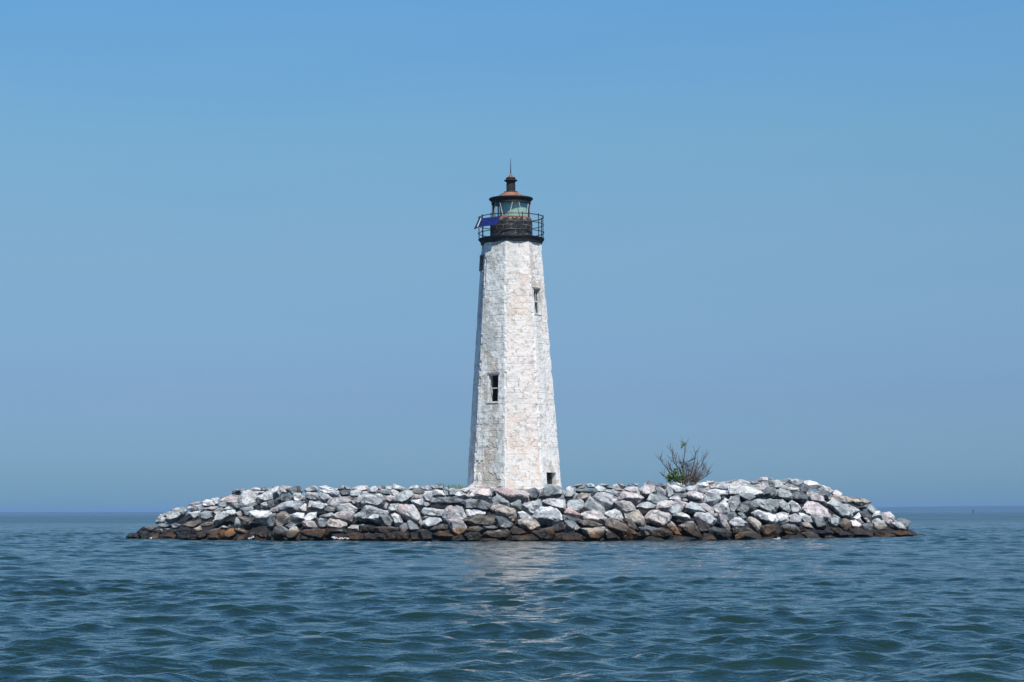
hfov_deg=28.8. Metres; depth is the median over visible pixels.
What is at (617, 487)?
boulder
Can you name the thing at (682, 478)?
shrub
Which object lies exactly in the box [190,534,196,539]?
boulder
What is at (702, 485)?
boulder
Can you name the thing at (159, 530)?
boulder
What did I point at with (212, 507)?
boulder
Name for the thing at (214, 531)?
boulder
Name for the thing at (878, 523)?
boulder
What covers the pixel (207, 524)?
boulder
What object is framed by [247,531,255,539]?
boulder
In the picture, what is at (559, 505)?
boulder
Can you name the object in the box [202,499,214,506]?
boulder
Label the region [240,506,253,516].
boulder
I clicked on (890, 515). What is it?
boulder
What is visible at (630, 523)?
boulder
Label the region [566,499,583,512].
boulder
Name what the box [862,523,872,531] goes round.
boulder
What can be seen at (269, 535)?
boulder
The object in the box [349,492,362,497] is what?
boulder
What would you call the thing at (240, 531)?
boulder
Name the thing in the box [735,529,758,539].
boulder
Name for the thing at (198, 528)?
boulder
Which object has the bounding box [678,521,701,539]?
boulder
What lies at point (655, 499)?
boulder
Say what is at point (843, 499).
boulder
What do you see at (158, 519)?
boulder
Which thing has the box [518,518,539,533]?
boulder
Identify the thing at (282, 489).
boulder
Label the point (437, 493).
boulder
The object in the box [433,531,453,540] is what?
boulder
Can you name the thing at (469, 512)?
boulder
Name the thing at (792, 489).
boulder
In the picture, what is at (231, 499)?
boulder
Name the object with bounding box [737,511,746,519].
boulder
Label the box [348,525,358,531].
boulder
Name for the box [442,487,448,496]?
boulder
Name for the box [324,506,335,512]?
boulder
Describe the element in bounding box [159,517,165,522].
boulder
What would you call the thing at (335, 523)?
boulder
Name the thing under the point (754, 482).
boulder
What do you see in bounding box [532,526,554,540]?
boulder
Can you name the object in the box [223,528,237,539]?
boulder
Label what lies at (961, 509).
distant shoreline
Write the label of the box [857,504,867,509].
boulder
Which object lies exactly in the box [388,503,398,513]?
boulder
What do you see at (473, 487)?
boulder
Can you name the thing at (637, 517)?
boulder
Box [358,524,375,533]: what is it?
boulder
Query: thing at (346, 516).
boulder
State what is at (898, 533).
boulder
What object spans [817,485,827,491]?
boulder
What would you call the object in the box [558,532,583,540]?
boulder
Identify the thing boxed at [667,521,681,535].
boulder
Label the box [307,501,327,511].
boulder
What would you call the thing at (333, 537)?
foam
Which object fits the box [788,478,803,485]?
boulder
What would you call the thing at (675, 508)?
boulder
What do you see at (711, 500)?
boulder
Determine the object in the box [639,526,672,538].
boulder
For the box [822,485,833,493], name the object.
boulder
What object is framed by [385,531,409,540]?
boulder
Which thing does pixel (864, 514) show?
boulder
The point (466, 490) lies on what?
boulder
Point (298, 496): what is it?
boulder
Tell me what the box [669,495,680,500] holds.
boulder
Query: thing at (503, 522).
boulder
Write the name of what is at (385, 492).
boulder
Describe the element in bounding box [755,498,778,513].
boulder
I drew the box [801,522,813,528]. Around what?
boulder
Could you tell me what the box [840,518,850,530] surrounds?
boulder
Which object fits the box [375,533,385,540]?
boulder
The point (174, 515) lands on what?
boulder
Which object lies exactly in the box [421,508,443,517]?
boulder
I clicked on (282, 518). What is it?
boulder
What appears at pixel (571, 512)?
boulder
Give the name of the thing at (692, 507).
boulder
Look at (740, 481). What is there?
boulder
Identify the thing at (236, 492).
boulder
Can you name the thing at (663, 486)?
boulder
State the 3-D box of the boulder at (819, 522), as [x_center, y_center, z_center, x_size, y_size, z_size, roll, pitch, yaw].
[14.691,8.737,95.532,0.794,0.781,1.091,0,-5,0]
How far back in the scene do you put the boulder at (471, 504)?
92.33 m
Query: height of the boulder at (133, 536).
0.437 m
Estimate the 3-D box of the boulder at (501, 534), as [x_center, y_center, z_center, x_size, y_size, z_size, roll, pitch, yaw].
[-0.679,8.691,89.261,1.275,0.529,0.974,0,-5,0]
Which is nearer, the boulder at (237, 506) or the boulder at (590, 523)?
the boulder at (590, 523)
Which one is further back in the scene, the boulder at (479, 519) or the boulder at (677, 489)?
the boulder at (677, 489)
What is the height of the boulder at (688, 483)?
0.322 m
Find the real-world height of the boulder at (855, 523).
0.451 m
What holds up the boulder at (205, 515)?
on the rubble mound
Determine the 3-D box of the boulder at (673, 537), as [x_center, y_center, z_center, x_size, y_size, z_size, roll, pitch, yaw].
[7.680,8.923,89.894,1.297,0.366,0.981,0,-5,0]
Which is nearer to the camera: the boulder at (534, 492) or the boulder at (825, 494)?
the boulder at (534, 492)
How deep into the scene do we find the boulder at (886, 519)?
102.48 m
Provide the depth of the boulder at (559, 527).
89.57 m
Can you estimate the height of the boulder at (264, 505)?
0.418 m
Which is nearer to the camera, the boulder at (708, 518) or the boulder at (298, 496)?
the boulder at (708, 518)
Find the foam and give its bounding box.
[150,536,779,538]
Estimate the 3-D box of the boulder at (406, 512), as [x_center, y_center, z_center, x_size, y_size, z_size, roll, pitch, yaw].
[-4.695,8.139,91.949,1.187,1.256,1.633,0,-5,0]
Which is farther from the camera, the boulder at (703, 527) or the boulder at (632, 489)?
the boulder at (632, 489)
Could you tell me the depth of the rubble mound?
95.13 m
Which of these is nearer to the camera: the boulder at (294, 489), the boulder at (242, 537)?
the boulder at (242, 537)
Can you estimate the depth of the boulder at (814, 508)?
96.63 m
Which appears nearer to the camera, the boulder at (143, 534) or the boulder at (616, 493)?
the boulder at (616, 493)
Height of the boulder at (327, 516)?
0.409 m
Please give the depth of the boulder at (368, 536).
89.75 m
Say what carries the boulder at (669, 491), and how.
on the rubble mound
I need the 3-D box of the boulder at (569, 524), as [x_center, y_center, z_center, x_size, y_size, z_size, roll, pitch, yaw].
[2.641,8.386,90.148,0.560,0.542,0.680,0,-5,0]
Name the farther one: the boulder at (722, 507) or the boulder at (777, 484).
the boulder at (777, 484)
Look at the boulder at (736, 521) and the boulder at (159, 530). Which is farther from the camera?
the boulder at (159, 530)
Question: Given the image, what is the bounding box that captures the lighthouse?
[467,158,561,488]
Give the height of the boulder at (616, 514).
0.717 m
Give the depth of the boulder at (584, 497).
93.27 m
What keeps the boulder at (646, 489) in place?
on the rubble mound
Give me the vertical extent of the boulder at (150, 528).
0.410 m
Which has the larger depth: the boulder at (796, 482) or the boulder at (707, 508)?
the boulder at (796, 482)
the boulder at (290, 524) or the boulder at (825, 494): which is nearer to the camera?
the boulder at (290, 524)
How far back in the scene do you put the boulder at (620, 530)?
89.94 m
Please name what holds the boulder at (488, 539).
on the water
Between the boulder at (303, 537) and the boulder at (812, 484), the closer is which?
the boulder at (303, 537)
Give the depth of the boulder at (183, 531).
96.62 m
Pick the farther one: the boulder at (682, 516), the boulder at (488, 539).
the boulder at (682, 516)
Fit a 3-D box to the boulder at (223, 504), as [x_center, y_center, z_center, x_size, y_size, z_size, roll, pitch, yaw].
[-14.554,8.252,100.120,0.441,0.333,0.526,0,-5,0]
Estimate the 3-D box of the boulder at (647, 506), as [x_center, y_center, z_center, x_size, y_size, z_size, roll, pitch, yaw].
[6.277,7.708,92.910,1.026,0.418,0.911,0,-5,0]
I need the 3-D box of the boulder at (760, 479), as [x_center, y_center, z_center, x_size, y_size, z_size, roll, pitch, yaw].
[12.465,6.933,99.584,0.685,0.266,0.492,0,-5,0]
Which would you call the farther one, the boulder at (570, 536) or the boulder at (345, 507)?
the boulder at (345, 507)
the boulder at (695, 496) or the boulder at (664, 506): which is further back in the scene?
the boulder at (695, 496)
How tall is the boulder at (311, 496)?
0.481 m
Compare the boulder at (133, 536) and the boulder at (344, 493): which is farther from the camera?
the boulder at (133, 536)
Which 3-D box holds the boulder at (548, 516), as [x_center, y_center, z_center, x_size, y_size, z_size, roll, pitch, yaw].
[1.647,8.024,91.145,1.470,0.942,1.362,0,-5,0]
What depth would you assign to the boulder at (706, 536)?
90.10 m
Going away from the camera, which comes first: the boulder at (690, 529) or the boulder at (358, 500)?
the boulder at (690, 529)
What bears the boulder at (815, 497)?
on the rubble mound
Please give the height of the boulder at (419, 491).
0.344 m
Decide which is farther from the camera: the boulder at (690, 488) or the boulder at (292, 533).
the boulder at (690, 488)
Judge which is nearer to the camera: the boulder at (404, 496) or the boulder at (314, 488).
the boulder at (404, 496)
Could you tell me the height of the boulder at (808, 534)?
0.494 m
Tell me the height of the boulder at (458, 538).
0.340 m
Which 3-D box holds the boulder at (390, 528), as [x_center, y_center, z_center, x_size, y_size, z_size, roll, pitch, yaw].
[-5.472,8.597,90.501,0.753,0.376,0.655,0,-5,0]
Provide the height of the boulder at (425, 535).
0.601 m
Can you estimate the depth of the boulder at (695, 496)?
94.90 m
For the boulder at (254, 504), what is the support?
on the rubble mound
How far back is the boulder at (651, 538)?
89.24 m
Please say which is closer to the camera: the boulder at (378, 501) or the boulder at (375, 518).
the boulder at (375, 518)
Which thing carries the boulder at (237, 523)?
on the rubble mound
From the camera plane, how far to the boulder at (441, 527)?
89.98 m
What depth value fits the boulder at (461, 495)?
93.66 m
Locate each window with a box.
[479,254,483,272]
[486,372,499,402]
[532,287,541,314]
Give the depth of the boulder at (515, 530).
89.07 m
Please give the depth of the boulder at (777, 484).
98.71 m
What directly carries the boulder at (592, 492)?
on the rubble mound
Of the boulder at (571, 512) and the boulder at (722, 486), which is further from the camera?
the boulder at (722, 486)
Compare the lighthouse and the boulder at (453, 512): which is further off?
the lighthouse
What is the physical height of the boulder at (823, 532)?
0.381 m
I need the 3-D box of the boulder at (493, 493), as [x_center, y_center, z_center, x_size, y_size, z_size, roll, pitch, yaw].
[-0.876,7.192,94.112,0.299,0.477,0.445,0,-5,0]
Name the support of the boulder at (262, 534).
on the rubble mound
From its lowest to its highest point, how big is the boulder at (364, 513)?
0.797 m
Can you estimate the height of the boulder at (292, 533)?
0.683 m
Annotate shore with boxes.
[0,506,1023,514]
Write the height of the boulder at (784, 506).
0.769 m
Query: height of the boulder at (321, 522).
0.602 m
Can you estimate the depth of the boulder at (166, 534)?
97.31 m
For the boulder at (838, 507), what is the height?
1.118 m
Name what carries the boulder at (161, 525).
on the rubble mound
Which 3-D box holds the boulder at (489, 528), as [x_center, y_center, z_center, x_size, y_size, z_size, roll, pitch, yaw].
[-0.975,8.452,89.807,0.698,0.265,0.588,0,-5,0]
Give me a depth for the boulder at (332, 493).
97.22 m
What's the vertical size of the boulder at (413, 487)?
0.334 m
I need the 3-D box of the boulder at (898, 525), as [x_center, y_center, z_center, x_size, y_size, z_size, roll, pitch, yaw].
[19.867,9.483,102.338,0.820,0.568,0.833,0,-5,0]
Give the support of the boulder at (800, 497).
on the rubble mound
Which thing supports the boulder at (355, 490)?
on the rubble mound
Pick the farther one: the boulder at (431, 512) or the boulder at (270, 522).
the boulder at (270, 522)
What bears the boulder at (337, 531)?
on the rubble mound
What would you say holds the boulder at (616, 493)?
on the rubble mound
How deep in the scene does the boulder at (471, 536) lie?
88.75 m
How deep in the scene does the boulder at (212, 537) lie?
94.33 m
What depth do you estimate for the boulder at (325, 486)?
99.49 m
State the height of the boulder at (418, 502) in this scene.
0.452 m
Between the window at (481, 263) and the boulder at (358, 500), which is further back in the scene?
the window at (481, 263)
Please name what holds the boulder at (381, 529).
on the rubble mound
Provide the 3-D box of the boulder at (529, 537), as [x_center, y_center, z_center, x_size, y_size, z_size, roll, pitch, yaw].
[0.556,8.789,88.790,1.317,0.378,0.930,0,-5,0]
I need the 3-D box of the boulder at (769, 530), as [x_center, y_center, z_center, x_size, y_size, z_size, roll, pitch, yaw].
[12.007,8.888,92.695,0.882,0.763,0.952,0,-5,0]
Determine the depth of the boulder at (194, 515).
99.83 m
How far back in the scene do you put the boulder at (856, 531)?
96.00 m
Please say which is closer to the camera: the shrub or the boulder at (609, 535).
the boulder at (609, 535)
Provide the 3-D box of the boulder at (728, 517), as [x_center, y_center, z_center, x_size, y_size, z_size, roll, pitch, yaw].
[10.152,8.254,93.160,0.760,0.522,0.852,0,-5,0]
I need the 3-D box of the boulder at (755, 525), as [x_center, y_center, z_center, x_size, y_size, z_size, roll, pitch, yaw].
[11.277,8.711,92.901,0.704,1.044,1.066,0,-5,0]
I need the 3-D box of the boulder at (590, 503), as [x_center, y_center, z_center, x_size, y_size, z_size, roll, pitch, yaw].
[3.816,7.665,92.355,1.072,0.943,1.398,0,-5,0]
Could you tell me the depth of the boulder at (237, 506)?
98.55 m
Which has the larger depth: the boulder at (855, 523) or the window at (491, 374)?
the window at (491, 374)
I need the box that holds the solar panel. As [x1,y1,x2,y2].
[477,216,500,226]
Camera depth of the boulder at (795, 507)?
96.05 m
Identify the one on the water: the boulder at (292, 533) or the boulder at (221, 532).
the boulder at (221, 532)
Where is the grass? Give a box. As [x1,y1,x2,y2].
[368,483,466,488]
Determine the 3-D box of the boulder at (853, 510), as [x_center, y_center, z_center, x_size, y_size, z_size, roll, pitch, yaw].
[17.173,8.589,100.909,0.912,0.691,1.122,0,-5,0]
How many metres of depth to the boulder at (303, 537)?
91.07 m
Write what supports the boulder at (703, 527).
on the rubble mound
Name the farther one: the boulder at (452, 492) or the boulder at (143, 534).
the boulder at (143, 534)
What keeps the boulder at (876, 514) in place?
on the rubble mound
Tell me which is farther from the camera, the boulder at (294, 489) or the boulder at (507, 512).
the boulder at (294, 489)
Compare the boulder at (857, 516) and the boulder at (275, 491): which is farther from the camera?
the boulder at (275, 491)
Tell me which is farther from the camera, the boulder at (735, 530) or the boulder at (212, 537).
the boulder at (212, 537)
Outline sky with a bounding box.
[0,0,1023,511]
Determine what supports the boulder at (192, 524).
on the rubble mound
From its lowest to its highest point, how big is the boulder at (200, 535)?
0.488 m
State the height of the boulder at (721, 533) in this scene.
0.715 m
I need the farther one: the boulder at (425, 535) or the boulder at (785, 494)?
the boulder at (785, 494)
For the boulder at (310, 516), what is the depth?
93.29 m
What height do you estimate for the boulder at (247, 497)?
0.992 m
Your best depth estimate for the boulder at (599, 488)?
95.53 m
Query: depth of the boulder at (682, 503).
93.38 m
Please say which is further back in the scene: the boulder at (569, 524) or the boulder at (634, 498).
the boulder at (634, 498)
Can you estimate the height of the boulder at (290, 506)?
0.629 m
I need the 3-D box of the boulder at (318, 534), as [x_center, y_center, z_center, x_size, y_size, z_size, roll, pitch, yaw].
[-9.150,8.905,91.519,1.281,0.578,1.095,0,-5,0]
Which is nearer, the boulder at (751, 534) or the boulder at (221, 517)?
the boulder at (751, 534)
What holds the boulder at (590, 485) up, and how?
on the rubble mound
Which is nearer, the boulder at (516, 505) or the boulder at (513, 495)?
the boulder at (516, 505)
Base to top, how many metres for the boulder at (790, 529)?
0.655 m
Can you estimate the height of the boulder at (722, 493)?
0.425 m
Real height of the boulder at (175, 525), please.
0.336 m
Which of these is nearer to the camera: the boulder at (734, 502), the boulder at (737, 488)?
the boulder at (734, 502)
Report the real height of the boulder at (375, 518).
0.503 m
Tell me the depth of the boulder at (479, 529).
89.49 m
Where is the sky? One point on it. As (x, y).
(240, 247)
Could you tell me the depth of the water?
26.87 m
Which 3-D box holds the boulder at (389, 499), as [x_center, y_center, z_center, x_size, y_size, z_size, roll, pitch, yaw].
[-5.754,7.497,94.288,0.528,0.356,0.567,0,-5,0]
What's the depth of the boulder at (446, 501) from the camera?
92.86 m
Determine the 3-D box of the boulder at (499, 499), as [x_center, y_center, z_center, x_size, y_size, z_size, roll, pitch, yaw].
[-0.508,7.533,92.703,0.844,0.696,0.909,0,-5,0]
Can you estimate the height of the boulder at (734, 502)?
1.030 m
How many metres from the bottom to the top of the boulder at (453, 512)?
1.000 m
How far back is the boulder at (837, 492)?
105.55 m
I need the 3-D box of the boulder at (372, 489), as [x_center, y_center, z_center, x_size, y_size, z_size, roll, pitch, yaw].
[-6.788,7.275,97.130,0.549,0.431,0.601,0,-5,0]
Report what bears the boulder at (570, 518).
on the rubble mound
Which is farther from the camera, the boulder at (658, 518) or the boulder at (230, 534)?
the boulder at (230, 534)
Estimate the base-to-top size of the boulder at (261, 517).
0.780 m
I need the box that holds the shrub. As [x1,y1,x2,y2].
[655,441,712,483]
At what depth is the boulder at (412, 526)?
90.27 m
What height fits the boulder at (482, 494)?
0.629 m
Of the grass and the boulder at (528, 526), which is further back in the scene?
the grass
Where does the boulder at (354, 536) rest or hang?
on the water
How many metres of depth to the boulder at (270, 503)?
96.88 m
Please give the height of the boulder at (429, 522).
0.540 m
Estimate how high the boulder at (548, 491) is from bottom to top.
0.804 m
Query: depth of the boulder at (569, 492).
94.12 m
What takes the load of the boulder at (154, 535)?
on the water
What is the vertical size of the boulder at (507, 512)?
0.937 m
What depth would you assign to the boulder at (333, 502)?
94.56 m
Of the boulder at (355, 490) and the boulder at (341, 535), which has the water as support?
the boulder at (341, 535)
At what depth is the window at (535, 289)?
110.61 m
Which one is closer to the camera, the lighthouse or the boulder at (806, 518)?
the boulder at (806, 518)
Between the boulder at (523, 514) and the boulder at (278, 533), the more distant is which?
the boulder at (278, 533)
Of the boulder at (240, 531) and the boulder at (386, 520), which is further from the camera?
the boulder at (240, 531)
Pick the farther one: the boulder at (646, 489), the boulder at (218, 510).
the boulder at (218, 510)
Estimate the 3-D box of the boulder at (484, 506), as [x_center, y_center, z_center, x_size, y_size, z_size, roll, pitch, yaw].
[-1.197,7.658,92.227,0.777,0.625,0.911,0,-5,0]
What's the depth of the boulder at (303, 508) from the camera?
94.88 m
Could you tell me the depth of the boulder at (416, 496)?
93.94 m
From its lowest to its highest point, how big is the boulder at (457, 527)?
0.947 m
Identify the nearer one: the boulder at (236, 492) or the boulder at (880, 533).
the boulder at (880, 533)
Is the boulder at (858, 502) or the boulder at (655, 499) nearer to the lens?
the boulder at (655, 499)
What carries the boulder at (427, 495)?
on the rubble mound
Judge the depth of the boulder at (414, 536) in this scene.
89.36 m
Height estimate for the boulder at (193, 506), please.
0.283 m
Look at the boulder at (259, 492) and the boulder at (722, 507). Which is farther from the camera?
the boulder at (259, 492)
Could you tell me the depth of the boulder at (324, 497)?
96.04 m
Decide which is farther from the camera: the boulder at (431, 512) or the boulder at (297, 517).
the boulder at (297, 517)
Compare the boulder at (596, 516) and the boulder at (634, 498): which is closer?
the boulder at (596, 516)
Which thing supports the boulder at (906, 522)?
on the rubble mound
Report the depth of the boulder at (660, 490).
95.22 m
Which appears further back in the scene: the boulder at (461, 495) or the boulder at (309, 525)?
the boulder at (461, 495)
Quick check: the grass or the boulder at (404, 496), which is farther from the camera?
the grass
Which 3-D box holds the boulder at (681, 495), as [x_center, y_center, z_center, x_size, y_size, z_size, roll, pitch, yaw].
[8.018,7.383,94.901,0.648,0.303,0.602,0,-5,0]
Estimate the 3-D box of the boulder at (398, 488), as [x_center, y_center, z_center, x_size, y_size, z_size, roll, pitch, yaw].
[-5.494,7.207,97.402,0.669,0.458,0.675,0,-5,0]
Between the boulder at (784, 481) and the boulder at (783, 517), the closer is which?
the boulder at (783, 517)
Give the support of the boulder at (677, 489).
on the rubble mound
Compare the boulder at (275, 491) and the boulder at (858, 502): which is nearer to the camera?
the boulder at (275, 491)
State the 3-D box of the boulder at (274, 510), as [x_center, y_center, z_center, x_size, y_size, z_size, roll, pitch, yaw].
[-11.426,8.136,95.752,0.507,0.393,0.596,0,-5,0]
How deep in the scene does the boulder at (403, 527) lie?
90.25 m
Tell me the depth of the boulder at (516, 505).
92.09 m
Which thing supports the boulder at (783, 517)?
on the rubble mound
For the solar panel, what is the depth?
110.31 m
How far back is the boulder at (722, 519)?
92.19 m
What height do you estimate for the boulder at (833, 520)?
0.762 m
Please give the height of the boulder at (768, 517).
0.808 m
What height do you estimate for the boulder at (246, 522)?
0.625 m
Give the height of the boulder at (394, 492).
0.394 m
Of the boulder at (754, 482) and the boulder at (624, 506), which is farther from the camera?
the boulder at (754, 482)
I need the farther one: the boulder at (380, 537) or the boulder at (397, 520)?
the boulder at (397, 520)
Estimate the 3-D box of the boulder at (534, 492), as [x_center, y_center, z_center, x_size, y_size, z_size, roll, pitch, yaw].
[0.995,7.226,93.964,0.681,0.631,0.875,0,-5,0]
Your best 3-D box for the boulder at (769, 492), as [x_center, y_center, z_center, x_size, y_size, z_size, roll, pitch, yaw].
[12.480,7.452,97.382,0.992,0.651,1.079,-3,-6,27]
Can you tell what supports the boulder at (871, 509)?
on the rubble mound
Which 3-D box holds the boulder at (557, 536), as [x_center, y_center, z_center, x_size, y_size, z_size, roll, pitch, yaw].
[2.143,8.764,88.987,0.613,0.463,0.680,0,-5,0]
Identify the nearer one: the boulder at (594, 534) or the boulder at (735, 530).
the boulder at (594, 534)
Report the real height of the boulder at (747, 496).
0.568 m
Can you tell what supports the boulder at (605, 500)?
on the rubble mound
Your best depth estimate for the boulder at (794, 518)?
94.55 m
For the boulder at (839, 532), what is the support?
on the rubble mound
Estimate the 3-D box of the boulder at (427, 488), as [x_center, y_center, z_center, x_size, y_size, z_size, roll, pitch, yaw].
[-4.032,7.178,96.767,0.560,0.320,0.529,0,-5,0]
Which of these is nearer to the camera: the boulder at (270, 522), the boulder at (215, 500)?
the boulder at (270, 522)
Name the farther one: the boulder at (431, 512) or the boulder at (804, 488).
the boulder at (804, 488)
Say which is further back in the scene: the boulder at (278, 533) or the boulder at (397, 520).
the boulder at (278, 533)
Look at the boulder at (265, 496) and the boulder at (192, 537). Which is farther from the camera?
the boulder at (265, 496)
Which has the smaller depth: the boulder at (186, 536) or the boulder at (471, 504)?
the boulder at (471, 504)
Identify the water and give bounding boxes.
[0,512,1023,681]
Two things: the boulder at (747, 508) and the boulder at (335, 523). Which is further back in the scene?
the boulder at (747, 508)
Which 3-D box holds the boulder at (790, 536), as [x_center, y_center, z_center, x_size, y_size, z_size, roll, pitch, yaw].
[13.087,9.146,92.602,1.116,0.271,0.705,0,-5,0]
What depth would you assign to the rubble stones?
96.61 m
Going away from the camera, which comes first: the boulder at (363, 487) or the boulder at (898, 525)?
the boulder at (363, 487)
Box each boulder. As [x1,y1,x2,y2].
[126,533,138,538]
[138,530,148,537]
[144,525,157,532]
[149,533,158,538]
[152,527,169,533]
[155,514,163,523]
[158,523,168,527]
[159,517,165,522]
[159,531,176,538]
[165,507,186,522]
[171,522,180,528]
[173,527,195,535]
[177,534,189,539]
[182,519,200,528]
[186,504,201,508]
[187,511,199,519]
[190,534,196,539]
[193,526,201,531]
[195,530,206,539]
[199,510,213,520]
[199,522,213,526]
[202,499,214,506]
[205,528,220,539]
[206,533,218,539]
[207,506,218,509]
[211,497,219,505]
[212,507,223,514]
[212,510,235,524]
[218,502,226,507]
[219,495,239,503]
[219,530,224,539]
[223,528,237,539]
[231,502,242,510]
[232,490,240,494]
[234,516,242,527]
[234,528,248,534]
[236,534,246,539]
[238,516,253,528]
[239,491,257,506]
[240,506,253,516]
[241,490,263,494]
[245,502,256,508]
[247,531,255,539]
[248,510,271,524]
[256,492,272,501]
[256,531,268,538]
[261,502,268,509]
[266,486,279,499]
[266,530,271,539]
[267,499,274,509]
[267,513,275,529]
[270,507,278,512]
[272,526,287,540]
[274,511,290,527]
[276,500,304,512]
[277,493,291,503]
[279,485,291,494]
[285,486,303,494]
[285,522,296,528]
[286,526,299,540]
[289,512,304,522]
[292,493,303,500]
[298,503,306,513]
[299,528,326,539]
[300,535,309,539]
[302,520,318,529]
[303,512,316,520]
[304,485,318,491]
[305,492,319,500]
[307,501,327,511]
[315,517,327,528]
[318,493,331,502]
[319,485,337,490]
[319,512,332,519]
[320,488,339,497]
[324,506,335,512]
[325,528,347,533]
[326,519,346,528]
[327,497,351,507]
[332,533,347,540]
[333,511,354,522]
[335,503,357,513]
[339,489,350,496]
[347,532,363,540]
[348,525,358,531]
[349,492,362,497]
[350,489,361,494]
[352,485,367,490]
[353,505,388,521]
[356,495,363,506]
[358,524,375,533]
[361,493,385,508]
[363,532,376,540]
[367,486,377,493]
[368,514,382,524]
[374,489,390,495]
[375,526,391,534]
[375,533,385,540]
[379,514,392,526]
[385,496,394,502]
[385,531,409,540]
[387,526,399,531]
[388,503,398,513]
[390,489,398,495]
[390,490,413,503]
[391,513,402,526]
[393,484,405,491]
[398,504,422,525]
[399,523,407,531]
[407,520,419,532]
[409,485,418,489]
[409,531,420,540]
[411,488,424,494]
[411,498,423,507]
[412,494,419,499]
[417,529,432,540]
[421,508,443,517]
[422,491,432,503]
[422,517,441,528]
[423,485,433,490]
[430,497,463,505]
[430,524,447,532]
[431,489,445,497]
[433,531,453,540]
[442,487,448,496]
[442,505,466,526]
[447,488,457,496]
[448,519,466,535]
[451,534,464,541]
[455,491,469,499]
[461,487,469,493]
[464,499,477,509]
[464,513,496,526]
[464,532,480,541]
[466,509,485,516]
[467,526,483,532]
[468,483,488,492]
[469,488,491,501]
[478,500,493,512]
[482,538,499,540]
[483,525,496,530]
[483,529,510,539]
[490,488,496,497]
[491,503,516,521]
[492,495,509,506]
[493,488,529,503]
[495,516,512,529]
[510,500,521,510]
[510,526,526,535]
[510,534,538,540]
[518,511,532,518]
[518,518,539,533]
[522,499,541,515]
[526,487,539,500]
[532,506,563,526]
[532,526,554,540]
[538,484,563,500]
[542,498,565,511]
[553,522,565,532]
[553,532,565,540]
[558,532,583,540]
[562,515,580,522]
[564,486,575,499]
[564,508,582,519]
[564,520,575,531]
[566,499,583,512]
[576,488,597,496]
[576,493,590,502]
[578,520,602,527]
[581,510,606,526]
[581,527,604,540]
[583,496,605,512]
[585,483,594,487]
[594,492,618,511]
[595,485,604,491]
[603,509,623,522]
[604,527,619,540]
[605,489,620,496]
[605,517,639,539]
[611,484,623,491]
[613,500,635,513]
[618,491,643,504]
[624,487,637,492]
[624,510,645,529]
[624,518,637,532]
[636,502,656,510]
[639,481,656,497]
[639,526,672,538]
[643,536,662,539]
[644,510,671,527]
[647,493,668,504]
[654,500,673,512]
[655,483,667,488]
[655,487,666,495]
[666,486,673,499]
[667,484,685,493]
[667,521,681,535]
[668,503,681,514]
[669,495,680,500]
[669,535,696,539]
[672,512,690,521]
[673,500,687,511]
[674,493,686,498]
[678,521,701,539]
[685,481,696,485]
[685,485,695,492]
[685,502,705,513]
[686,490,703,503]
[694,512,716,527]
[694,519,709,533]
[696,482,708,488]
[700,503,714,516]
[701,533,716,540]
[703,493,720,506]
[705,489,727,497]
[708,527,731,539]
[713,502,729,513]
[716,483,731,489]
[717,512,728,527]
[723,512,736,522]
[726,482,762,495]
[727,479,749,483]
[728,495,740,511]
[729,516,747,527]
[730,526,752,535]
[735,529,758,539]
[736,500,758,515]
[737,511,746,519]
[739,492,755,500]
[746,517,761,533]
[748,480,758,484]
[751,510,779,523]
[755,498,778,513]
[756,487,776,498]
[757,477,767,481]
[761,524,778,538]
[762,481,766,489]
[768,479,789,490]
[776,488,792,500]
[776,512,788,524]
[778,499,790,512]
[780,478,788,484]
[780,523,800,534]
[782,535,804,538]
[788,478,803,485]
[788,500,801,513]
[788,513,802,523]
[789,486,799,492]
[793,491,807,504]
[799,485,808,492]
[799,513,812,523]
[800,529,831,535]
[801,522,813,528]
[801,531,819,537]
[802,501,830,519]
[803,480,820,488]
[807,492,826,504]
[810,515,826,529]
[816,490,829,498]
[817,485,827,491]
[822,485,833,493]
[826,495,846,503]
[827,499,852,518]
[828,515,839,527]
[830,528,852,537]
[831,490,841,495]
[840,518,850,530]
[843,504,859,514]
[846,496,871,506]
[849,527,874,536]
[850,519,860,527]
[852,512,860,519]
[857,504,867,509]
[860,510,871,521]
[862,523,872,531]
[867,504,877,514]
[871,511,881,519]
[872,518,886,529]
[873,530,894,536]
[881,513,892,526]
[884,511,894,520]
[891,520,906,530]
[891,530,912,536]
[896,518,910,530]
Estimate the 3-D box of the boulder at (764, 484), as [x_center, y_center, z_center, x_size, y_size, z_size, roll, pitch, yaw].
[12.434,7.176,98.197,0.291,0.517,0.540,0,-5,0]
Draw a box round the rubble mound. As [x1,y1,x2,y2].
[149,481,916,540]
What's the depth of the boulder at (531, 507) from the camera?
91.61 m

